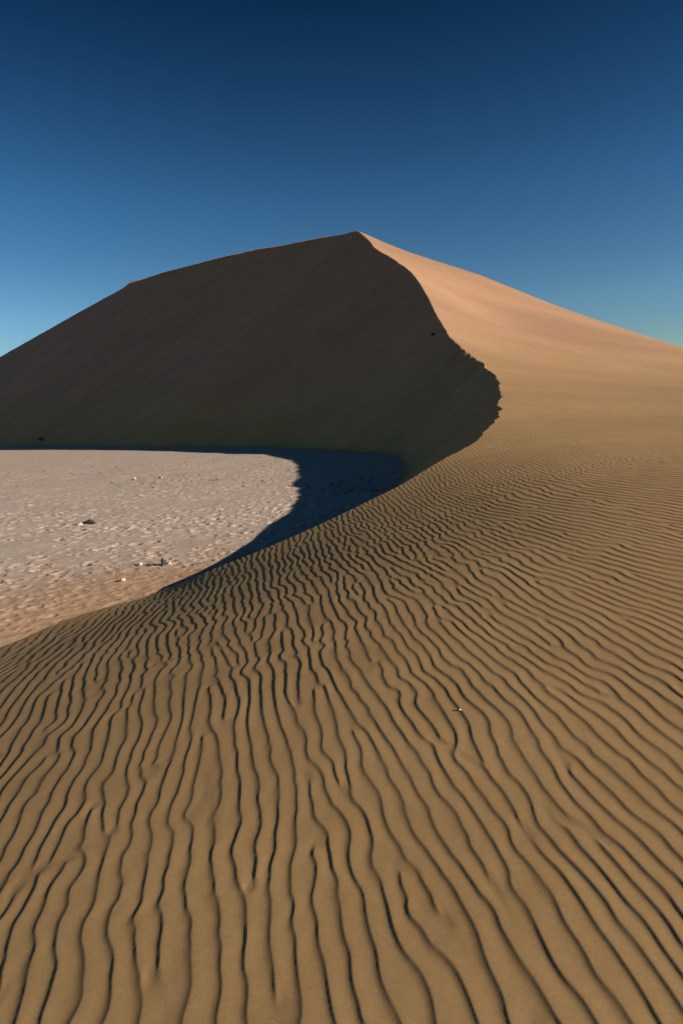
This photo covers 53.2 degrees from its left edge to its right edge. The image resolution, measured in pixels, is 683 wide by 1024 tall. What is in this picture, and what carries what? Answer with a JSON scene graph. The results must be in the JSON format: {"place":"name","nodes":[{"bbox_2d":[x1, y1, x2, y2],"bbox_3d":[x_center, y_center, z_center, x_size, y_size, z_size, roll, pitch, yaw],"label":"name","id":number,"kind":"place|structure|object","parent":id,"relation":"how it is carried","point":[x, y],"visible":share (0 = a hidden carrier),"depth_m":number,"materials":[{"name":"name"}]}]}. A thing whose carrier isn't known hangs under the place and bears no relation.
{"place":"outdoors","nodes":[
{"label":"outdoors","id":0,"kind":"place"},
{"bbox_2d":[3,454,390,582],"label":"gravel","id":1,"kind":"structure","parent":0,"point":[338,484],"depth_m":35.91,"materials":[{"name":"stone"}]},
{"bbox_2d":[0,446,402,646],"bbox_3d":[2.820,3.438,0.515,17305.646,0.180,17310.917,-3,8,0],"label":"clay pan","id":2,"kind":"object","parent":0,"point":[228,506],"visible":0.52,"depth_m":27.58,"materials":[{"name":"beige soil"}]},
{"bbox_2d":[82,518,96,523],"bbox_3d":[-9.425,0.357,25.371,0.673,0.246,0.174,-3,8,0],"label":"rock","id":3,"kind":"object","parent":2,"relation":"on","point":[89,521],"visible":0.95,"depth_m":25.32,"materials":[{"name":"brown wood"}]},
{"bbox_2d":[143,562,165,565],"bbox_3d":[-4.785,1.307,17.458,0.603,0.126,0.086,-2,8,6],"label":"driftwood branch","id":4,"kind":"object","parent":2,"relation":"on","point":[154,564],"visible":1,"depth_m":17.44,"materials":[{"name":"brown wood"}]},
{"bbox_2d":[0,231,682,1023],"bbox_3d":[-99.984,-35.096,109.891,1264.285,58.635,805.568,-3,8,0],"label":"sand dune","id":5,"kind":"structure","parent":0,"point":[286,781],"depth_m":4.72,"materials":[{"name":"brown sand"}]},
{"bbox_2d":[0,0,682,356],"label":"sky","id":6,"kind":"structure","parent":0,"point":[534,148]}
]}

